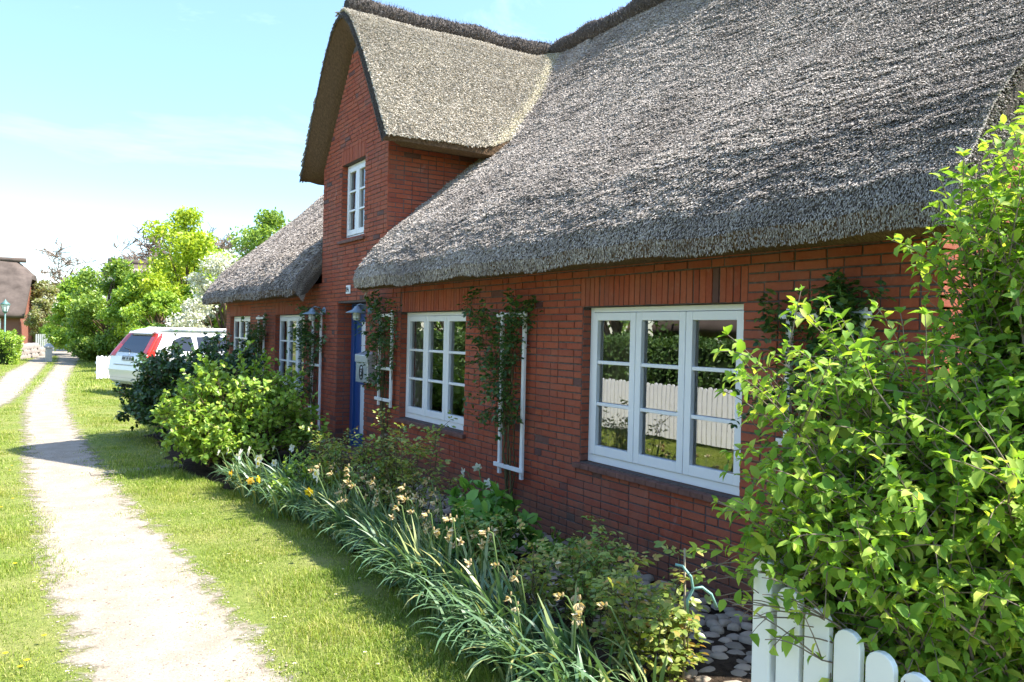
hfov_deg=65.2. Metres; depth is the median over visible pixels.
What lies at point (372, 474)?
rose bush
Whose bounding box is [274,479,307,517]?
daffodil
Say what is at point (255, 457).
daffodil
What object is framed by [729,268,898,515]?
climbing rose
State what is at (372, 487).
daffodil
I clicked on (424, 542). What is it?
daffodil
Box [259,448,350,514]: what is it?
bush
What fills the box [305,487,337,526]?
daffodil
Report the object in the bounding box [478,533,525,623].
daffodil
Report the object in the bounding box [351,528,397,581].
daffodil
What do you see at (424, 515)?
daffodil
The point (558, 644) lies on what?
daffodil
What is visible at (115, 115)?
sky
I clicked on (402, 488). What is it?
daffodil
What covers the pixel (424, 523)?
daffodil
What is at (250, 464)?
daffodil
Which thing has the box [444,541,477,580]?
daffodil
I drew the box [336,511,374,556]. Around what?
daffodil
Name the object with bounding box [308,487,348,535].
daffodil
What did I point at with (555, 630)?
daffodil
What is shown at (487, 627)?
daffodil
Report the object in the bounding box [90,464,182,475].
footpath
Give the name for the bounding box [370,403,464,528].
rose bush
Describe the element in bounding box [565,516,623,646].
rose bush
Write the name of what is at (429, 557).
daffodil
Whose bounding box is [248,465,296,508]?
daffodil
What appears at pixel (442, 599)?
daffodil
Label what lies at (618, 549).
rose bush
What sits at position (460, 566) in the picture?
daffodil
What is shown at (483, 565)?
daffodil
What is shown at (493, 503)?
broad leaf bush
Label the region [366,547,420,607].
daffodil
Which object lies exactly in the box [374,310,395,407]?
trellis
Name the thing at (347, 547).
daffodil
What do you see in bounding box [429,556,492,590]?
daffodil
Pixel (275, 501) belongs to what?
daffodil
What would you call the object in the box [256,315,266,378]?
trellis
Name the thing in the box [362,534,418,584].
daffodil
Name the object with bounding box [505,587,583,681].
daffodil
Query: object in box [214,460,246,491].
daffodil
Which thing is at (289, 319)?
window
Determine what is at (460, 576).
daffodil
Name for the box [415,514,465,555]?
daffodil
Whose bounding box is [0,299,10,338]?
street lamp
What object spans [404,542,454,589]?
daffodil
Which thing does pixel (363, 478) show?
daffodil
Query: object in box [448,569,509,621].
daffodil
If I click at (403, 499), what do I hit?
daffodil
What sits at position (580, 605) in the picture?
daffodil
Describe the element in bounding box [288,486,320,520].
daffodil
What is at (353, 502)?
daffodil
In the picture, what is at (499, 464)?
trellis
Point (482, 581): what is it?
daffodil
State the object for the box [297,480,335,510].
daffodil
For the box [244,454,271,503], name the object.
daffodil
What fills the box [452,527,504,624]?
daffodil
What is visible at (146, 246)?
bare tree
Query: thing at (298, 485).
daffodil
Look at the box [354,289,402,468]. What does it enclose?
climbing rose
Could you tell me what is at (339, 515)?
daffodil
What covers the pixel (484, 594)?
daffodil
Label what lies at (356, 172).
window
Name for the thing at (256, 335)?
climbing rose
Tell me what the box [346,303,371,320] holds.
wall lamp
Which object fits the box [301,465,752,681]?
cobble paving
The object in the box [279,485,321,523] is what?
daffodil
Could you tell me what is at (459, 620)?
daffodil
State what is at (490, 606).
daffodil
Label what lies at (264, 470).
daffodil
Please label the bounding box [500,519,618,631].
rose bush
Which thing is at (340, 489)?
daffodil
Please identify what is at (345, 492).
daffodil
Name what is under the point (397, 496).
daffodil
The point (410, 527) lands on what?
daffodil
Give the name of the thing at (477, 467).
white flower
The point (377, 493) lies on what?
daffodil
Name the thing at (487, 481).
white flower
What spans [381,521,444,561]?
daffodil
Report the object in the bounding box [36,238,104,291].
bare tree
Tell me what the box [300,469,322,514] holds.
daffodil
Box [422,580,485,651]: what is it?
daffodil
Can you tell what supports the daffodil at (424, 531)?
on the soil
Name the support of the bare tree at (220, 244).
on the lawn at (237, 596)
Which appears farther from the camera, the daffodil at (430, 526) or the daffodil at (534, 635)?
the daffodil at (430, 526)
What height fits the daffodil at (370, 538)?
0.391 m
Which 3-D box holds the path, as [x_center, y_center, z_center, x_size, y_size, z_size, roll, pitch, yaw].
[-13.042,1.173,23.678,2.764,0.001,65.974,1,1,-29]
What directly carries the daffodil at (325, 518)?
on the lawn at (237, 596)
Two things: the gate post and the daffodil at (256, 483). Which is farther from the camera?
the daffodil at (256, 483)
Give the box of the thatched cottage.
[0,257,36,343]
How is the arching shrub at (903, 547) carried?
on the lawn at (237, 596)
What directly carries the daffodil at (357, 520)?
on the soil
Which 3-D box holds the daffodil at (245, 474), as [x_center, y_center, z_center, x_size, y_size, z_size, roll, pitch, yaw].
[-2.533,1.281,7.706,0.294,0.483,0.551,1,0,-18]
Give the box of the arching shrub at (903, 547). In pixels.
[686,91,1023,681]
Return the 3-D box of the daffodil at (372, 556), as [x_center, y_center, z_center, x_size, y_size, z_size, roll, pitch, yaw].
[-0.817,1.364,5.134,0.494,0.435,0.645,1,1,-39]
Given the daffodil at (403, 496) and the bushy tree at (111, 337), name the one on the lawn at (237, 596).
the bushy tree at (111, 337)
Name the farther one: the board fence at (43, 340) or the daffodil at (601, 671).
the board fence at (43, 340)
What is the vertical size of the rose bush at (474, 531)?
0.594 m
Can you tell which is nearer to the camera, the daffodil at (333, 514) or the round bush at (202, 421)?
the daffodil at (333, 514)
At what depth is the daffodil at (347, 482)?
5.85 m
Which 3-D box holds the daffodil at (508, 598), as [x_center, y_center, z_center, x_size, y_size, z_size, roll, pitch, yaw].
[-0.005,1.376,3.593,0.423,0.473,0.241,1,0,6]
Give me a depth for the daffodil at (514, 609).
3.81 m
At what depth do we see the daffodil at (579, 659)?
3.29 m
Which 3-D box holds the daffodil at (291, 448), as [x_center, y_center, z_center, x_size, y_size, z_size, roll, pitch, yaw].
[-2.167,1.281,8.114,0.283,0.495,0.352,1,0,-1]
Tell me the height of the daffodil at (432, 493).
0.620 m
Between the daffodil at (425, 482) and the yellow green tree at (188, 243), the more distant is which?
the yellow green tree at (188, 243)
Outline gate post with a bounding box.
[751,555,785,681]
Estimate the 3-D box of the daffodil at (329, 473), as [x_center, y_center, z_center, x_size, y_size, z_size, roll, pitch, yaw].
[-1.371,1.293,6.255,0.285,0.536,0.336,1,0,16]
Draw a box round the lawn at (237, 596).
[0,344,472,681]
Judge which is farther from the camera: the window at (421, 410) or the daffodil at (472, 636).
the window at (421, 410)
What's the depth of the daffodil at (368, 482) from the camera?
5.95 m
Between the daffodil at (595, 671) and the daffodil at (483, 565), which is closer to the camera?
the daffodil at (595, 671)
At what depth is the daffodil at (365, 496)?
6.06 m
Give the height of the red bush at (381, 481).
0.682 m
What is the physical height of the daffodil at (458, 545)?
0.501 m
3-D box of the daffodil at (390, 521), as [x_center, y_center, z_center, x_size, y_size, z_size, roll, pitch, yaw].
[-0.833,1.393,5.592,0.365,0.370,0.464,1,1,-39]
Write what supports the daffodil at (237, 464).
on the soil
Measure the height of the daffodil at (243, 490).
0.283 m
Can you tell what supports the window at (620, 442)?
in the thatched house at (644, 202)
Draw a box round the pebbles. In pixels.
[19,450,301,681]
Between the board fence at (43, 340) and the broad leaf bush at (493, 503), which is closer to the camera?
the broad leaf bush at (493, 503)
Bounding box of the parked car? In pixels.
[108,327,226,389]
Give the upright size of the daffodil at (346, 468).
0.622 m
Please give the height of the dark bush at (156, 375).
1.672 m
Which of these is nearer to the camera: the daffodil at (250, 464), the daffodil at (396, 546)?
the daffodil at (396, 546)
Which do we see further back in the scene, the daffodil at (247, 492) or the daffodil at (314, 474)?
the daffodil at (247, 492)
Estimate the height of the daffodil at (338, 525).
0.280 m
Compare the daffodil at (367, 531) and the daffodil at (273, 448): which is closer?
the daffodil at (367, 531)
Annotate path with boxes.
[19,350,296,681]
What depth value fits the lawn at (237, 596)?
5.49 m
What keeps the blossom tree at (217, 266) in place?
on the lawn at (237, 596)
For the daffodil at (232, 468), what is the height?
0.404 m
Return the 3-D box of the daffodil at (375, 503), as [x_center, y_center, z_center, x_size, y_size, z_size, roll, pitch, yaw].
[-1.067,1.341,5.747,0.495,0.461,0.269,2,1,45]
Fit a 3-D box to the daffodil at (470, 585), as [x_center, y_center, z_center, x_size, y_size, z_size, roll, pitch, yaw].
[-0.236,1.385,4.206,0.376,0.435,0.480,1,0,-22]
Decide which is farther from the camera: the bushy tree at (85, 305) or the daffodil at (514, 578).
the bushy tree at (85, 305)
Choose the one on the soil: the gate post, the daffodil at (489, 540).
the daffodil at (489, 540)
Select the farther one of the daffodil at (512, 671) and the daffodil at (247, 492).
the daffodil at (247, 492)
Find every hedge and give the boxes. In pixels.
[0,329,24,364]
[38,324,68,347]
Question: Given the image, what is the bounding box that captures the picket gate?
[775,587,929,681]
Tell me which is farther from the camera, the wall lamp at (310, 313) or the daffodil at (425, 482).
the wall lamp at (310, 313)
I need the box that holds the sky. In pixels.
[0,0,631,307]
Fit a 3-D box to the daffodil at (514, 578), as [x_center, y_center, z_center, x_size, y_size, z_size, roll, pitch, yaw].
[0.030,1.353,3.758,0.464,0.518,0.264,1,0,-2]
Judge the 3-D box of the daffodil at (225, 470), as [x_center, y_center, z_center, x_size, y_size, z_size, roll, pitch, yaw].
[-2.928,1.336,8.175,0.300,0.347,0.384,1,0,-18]
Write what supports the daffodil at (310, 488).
on the soil
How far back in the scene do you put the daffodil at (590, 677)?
3.05 m
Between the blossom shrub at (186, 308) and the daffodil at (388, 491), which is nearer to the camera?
the daffodil at (388, 491)
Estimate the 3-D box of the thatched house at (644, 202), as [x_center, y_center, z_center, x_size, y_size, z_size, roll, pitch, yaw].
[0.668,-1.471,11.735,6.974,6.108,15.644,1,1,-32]
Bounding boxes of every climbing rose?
[235,312,269,375]
[284,301,329,426]
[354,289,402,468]
[453,286,542,502]
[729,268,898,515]
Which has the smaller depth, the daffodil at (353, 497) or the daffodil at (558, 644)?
the daffodil at (558, 644)
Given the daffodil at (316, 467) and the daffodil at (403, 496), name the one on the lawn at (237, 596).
the daffodil at (316, 467)
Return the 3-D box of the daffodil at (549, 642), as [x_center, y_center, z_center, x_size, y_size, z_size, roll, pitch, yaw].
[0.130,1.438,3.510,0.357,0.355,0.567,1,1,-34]
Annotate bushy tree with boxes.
[42,276,89,350]
[59,256,133,360]
[64,287,112,352]
[93,271,168,348]
[103,303,167,349]
[114,272,184,338]
[118,289,184,335]
[167,239,222,292]
[178,274,226,328]
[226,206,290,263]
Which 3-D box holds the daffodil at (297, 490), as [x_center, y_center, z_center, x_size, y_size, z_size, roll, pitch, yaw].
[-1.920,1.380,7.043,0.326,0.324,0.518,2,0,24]
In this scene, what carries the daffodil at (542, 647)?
on the soil
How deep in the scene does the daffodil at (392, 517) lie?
5.33 m
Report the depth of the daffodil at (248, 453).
7.83 m
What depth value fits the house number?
10.39 m
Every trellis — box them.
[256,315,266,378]
[308,313,323,428]
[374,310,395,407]
[493,312,528,479]
[774,307,871,549]
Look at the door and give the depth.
10.77 m
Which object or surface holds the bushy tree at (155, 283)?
on the lawn at (237, 596)
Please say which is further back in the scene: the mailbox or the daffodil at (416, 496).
the mailbox
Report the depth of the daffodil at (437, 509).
5.54 m
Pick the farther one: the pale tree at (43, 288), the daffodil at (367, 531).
the pale tree at (43, 288)
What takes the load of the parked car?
on the lawn at (237, 596)
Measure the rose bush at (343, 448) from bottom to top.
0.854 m
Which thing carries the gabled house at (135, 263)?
on the lawn at (237, 596)
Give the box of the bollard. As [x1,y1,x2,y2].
[44,343,53,361]
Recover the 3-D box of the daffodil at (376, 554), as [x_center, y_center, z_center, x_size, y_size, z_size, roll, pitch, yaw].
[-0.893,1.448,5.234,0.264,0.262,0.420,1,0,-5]
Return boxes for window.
[234,316,250,375]
[279,315,303,396]
[337,160,365,244]
[394,311,465,438]
[572,304,744,508]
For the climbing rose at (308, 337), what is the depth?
11.37 m
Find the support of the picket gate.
attached to the gate post
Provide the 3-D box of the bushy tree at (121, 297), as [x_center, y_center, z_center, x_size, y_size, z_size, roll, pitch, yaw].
[-15.813,-0.933,33.806,3.414,4.176,2.621,1,1,-32]
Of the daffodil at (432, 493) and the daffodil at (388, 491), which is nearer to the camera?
the daffodil at (432, 493)
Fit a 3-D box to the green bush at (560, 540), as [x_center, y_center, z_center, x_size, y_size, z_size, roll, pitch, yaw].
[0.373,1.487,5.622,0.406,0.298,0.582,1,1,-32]
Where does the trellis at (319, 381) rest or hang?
attached to the thatched house at (644, 202)
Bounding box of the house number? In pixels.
[346,285,350,293]
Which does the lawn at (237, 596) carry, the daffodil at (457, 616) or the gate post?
the gate post
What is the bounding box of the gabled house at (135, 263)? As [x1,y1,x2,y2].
[102,258,152,304]
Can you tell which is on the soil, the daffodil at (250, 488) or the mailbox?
the daffodil at (250, 488)
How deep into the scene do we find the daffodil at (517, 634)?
3.73 m
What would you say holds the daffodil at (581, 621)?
on the soil
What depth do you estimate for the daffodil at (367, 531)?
5.37 m
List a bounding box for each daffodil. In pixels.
[210,451,242,489]
[213,450,234,487]
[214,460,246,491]
[217,454,258,483]
[217,455,233,478]
[219,446,254,489]
[226,461,251,493]
[229,470,245,497]
[230,462,257,491]
[230,462,258,485]
[234,449,263,494]
[237,457,279,503]
[238,450,267,489]
[238,477,258,503]
[240,466,267,494]
[243,453,284,484]
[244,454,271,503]
[244,478,277,507]
[247,446,269,481]
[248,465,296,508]
[253,459,281,507]
[256,475,283,518]
[258,463,304,493]
[258,482,291,515]
[261,467,300,501]
[263,477,303,520]
[267,459,276,483]
[272,446,283,470]
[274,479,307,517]
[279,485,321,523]
[281,477,320,516]
[281,480,317,515]
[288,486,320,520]
[289,444,309,478]
[289,487,318,530]
[291,488,322,525]
[295,491,335,538]
[296,463,337,531]
[296,481,321,501]
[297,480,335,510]
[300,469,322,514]
[302,468,341,542]
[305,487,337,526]
[307,498,366,547]
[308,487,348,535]
[311,470,348,534]
[312,476,334,508]
[314,463,341,499]
[315,464,359,521]
[316,472,352,509]
[316,484,371,537]
[317,496,356,552]
[319,471,356,519]
[319,480,356,512]
[322,478,365,531]
[324,494,351,542]
[326,497,344,522]
[327,513,355,548]
[331,483,357,510]
[332,480,380,530]
[332,501,390,542]
[334,506,385,562]
[335,488,376,535]
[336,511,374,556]
[338,481,373,520]
[341,515,400,573]
[342,484,389,539]
[343,477,411,532]
[343,498,381,540]
[345,479,381,536]
[347,509,399,538]
[348,483,386,531]
[348,508,399,562]
[349,474,377,515]
[350,514,407,548]
[351,515,403,585]
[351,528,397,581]
[352,502,394,530]
[355,501,409,567]
[357,498,438,544]
[357,522,405,547]
[359,498,436,538]
[359,538,396,573]
[360,484,393,519]
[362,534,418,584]
[364,511,402,538]
[364,522,398,559]
[365,533,400,583]
[366,516,395,545]
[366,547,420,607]
[367,526,416,591]
[370,483,434,553]
[371,488,401,526]
[372,490,414,546]
[376,515,444,559]
[379,527,420,563]
[380,558,417,601]
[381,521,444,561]
[382,493,420,547]
[386,490,413,524]
[387,519,428,572]
[389,515,440,607]
[392,510,455,589]
[392,548,460,613]
[393,497,449,566]
[393,537,483,614]
[394,519,454,564]
[394,535,424,577]
[394,551,475,585]
[395,511,428,553]
[395,525,428,554]
[395,554,450,624]
[396,494,455,566]
[396,545,460,593]
[397,553,456,605]
[398,523,453,609]
[398,551,463,614]
[399,492,438,547]
[399,509,441,564]
[400,538,478,613]
[403,523,452,585]
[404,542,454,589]
[407,490,431,534]
[407,574,481,637]
[408,477,438,529]
[410,487,458,569]
[411,513,481,616]
[411,582,497,662]
[414,498,460,565]
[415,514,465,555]
[422,507,443,532]
[422,515,480,590]
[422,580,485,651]
[423,558,492,628]
[425,587,493,650]
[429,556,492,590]
[430,524,489,599]
[434,593,507,671]
[435,559,494,593]
[436,572,512,659]
[437,564,503,628]
[443,595,530,664]
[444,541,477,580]
[448,520,506,586]
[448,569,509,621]
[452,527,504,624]
[454,558,501,634]
[455,599,542,681]
[456,575,512,631]
[457,605,562,681]
[460,620,544,681]
[463,589,561,640]
[466,599,536,668]
[467,591,543,670]
[467,618,562,681]
[469,571,567,675]
[470,534,503,605]
[475,538,505,605]
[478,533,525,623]
[478,601,554,681]
[485,562,539,653]
[485,606,602,678]
[497,601,532,644]
[497,636,570,681]
[500,552,568,635]
[502,570,548,619]
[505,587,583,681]
[513,646,584,681]
[514,625,596,681]
[518,602,620,681]
[526,594,633,663]
[531,617,594,668]
[531,642,612,681]
[532,587,619,659]
[534,631,626,681]
[550,612,629,680]
[550,668,568,681]
[553,592,629,681]
[559,644,585,681]
[562,643,646,681]
[564,659,619,681]
[587,602,667,681]
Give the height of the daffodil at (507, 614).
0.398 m
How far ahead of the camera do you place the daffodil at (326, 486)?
6.60 m
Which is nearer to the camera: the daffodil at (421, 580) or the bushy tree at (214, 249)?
the daffodil at (421, 580)
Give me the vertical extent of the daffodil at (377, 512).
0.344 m
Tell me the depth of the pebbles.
4.86 m
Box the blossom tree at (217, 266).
[163,248,239,328]
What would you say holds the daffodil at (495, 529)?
on the soil
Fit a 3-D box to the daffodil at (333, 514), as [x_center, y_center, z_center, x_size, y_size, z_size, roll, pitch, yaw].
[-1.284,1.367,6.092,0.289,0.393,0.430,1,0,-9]
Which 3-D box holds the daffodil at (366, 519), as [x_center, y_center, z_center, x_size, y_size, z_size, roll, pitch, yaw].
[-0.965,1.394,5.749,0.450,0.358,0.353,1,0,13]
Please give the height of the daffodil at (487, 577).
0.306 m
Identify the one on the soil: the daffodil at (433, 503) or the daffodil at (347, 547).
the daffodil at (433, 503)
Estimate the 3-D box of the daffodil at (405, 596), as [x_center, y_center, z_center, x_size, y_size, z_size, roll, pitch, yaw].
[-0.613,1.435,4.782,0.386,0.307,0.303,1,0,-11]
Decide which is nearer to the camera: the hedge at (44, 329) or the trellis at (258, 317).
the trellis at (258, 317)
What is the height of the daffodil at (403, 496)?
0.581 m
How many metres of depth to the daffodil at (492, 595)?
4.27 m
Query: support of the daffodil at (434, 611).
on the lawn at (237, 596)
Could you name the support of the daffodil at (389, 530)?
on the soil
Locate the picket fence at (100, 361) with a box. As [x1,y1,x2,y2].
[95,356,109,378]
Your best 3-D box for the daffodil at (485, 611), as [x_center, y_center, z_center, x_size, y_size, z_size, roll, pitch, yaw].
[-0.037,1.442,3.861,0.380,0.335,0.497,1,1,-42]
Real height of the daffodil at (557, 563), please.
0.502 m
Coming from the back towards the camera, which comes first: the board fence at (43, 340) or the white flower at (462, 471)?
the board fence at (43, 340)
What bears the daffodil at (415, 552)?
on the soil
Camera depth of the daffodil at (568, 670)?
3.38 m
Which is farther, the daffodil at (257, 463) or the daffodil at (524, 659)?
the daffodil at (257, 463)
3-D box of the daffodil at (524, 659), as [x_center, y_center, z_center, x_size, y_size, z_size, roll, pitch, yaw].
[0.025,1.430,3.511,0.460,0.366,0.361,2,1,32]
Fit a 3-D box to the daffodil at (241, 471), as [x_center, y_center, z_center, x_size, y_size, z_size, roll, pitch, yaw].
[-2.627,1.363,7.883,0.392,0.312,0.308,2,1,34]
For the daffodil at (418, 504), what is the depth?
5.54 m
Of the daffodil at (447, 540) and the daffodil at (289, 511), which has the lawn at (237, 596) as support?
the daffodil at (289, 511)
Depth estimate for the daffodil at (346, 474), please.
6.14 m
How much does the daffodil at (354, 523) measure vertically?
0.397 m
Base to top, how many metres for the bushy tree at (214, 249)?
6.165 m
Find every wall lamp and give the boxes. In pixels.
[303,306,325,320]
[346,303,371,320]
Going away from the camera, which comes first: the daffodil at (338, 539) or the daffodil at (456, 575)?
the daffodil at (456, 575)
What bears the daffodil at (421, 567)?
on the soil
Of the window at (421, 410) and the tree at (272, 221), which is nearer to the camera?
the window at (421, 410)
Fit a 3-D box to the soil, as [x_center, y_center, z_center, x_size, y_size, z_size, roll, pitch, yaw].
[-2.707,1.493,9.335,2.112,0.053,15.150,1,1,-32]
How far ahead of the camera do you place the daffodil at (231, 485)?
8.20 m
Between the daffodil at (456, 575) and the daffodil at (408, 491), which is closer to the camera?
the daffodil at (456, 575)
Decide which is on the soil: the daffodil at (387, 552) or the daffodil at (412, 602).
the daffodil at (387, 552)
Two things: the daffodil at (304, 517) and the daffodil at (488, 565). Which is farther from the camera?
the daffodil at (304, 517)
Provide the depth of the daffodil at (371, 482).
5.75 m
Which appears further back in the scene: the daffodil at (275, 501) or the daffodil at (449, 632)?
the daffodil at (275, 501)
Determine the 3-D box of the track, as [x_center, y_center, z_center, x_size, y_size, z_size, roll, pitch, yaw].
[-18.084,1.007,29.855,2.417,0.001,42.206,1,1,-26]
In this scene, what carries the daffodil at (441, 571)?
on the soil
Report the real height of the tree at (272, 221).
6.341 m
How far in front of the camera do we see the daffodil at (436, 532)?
4.75 m
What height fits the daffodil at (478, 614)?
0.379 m
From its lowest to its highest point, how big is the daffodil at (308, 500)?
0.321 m
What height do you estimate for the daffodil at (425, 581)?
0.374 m
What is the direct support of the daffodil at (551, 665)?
on the soil
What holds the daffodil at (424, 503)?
on the soil
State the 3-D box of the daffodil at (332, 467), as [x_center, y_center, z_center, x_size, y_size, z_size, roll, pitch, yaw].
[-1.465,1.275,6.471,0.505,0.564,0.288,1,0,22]
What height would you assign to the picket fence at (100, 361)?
0.690 m
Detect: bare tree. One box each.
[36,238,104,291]
[97,222,244,280]
[103,220,256,279]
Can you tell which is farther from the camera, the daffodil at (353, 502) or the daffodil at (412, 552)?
the daffodil at (353, 502)
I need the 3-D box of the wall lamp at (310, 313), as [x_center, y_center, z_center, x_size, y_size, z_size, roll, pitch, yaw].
[-2.766,-0.384,11.149,0.310,0.211,0.270,1,1,-32]
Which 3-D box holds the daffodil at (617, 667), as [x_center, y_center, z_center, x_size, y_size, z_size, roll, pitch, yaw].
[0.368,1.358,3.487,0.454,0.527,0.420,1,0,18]
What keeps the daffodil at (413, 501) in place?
on the soil
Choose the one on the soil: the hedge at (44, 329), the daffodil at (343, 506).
the daffodil at (343, 506)
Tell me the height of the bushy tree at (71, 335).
3.780 m
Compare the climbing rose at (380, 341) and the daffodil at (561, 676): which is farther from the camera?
the climbing rose at (380, 341)
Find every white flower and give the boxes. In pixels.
[461,467,476,498]
[472,463,483,497]
[484,478,491,488]
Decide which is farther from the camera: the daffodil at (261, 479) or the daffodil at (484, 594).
the daffodil at (261, 479)
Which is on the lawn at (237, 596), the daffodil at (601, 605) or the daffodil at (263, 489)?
the daffodil at (263, 489)
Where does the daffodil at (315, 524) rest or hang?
on the lawn at (237, 596)
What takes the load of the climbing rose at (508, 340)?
on the soil
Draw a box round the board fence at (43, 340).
[35,334,49,346]
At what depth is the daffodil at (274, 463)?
7.60 m
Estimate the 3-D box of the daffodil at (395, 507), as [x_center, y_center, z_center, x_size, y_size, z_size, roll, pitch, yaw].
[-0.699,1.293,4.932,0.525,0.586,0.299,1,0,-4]
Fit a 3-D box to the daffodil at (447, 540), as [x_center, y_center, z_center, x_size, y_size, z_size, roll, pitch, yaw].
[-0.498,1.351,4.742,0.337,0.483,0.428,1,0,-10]
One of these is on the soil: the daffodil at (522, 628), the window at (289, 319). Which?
the daffodil at (522, 628)
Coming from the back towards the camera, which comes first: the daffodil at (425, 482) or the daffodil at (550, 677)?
the daffodil at (425, 482)
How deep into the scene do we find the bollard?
34.97 m
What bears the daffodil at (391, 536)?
on the soil
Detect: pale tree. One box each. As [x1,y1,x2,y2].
[22,298,60,343]
[28,279,61,337]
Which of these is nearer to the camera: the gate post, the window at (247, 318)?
the gate post
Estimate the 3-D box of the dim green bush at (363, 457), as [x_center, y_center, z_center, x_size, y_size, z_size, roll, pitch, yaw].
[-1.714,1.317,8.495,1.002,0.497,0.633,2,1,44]
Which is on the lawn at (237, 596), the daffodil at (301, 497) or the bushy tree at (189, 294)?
the bushy tree at (189, 294)
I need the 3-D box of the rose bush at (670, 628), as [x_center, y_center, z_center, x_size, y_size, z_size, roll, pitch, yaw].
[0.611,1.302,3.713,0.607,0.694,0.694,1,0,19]
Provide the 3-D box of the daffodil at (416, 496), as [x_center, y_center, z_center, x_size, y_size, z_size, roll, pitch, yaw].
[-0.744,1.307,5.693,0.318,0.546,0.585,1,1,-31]
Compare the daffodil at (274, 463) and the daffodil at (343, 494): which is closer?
the daffodil at (343, 494)
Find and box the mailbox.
[355,351,376,382]
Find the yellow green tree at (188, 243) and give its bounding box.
[128,205,236,323]
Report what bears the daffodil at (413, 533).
on the soil
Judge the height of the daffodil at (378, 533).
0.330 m
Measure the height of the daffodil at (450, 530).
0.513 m
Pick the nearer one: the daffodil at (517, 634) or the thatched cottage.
the daffodil at (517, 634)
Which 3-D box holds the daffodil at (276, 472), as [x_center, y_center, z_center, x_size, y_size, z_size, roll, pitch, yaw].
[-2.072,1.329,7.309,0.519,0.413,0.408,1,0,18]
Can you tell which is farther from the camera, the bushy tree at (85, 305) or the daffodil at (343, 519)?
the bushy tree at (85, 305)
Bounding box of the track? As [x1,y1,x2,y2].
[0,352,61,406]
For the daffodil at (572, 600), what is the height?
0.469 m
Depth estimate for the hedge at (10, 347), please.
31.91 m
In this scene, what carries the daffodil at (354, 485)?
on the soil
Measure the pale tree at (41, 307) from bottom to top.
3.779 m
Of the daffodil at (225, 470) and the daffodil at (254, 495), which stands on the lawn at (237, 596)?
the daffodil at (254, 495)
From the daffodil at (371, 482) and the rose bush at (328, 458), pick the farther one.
the rose bush at (328, 458)
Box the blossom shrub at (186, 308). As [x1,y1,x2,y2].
[179,299,215,329]
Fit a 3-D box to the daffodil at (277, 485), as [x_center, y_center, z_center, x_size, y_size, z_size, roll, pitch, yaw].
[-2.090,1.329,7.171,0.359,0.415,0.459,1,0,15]
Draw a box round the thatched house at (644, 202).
[202,0,1023,621]
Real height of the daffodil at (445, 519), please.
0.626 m
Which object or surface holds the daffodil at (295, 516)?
on the lawn at (237, 596)
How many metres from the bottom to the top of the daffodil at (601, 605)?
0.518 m
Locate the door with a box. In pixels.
[349,303,365,446]
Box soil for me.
[144,430,752,681]
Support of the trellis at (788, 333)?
attached to the thatched house at (644, 202)
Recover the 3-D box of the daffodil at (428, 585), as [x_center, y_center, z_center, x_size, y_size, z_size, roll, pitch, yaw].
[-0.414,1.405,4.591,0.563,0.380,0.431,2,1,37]
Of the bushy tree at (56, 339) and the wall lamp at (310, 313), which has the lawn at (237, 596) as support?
the bushy tree at (56, 339)
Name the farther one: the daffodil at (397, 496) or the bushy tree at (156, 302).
the bushy tree at (156, 302)
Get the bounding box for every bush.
[111,329,281,434]
[149,340,330,469]
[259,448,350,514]
[295,434,343,484]
[298,422,376,498]
[325,437,377,486]
[341,426,427,514]
[347,443,415,512]
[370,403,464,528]
[434,476,552,573]
[451,501,522,581]
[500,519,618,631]
[530,527,589,571]
[555,535,633,609]
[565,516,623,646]
[579,540,714,681]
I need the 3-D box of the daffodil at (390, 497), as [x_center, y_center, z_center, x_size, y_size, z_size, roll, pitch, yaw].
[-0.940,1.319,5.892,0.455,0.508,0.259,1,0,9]
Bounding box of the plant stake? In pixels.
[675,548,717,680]
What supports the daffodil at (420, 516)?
on the soil

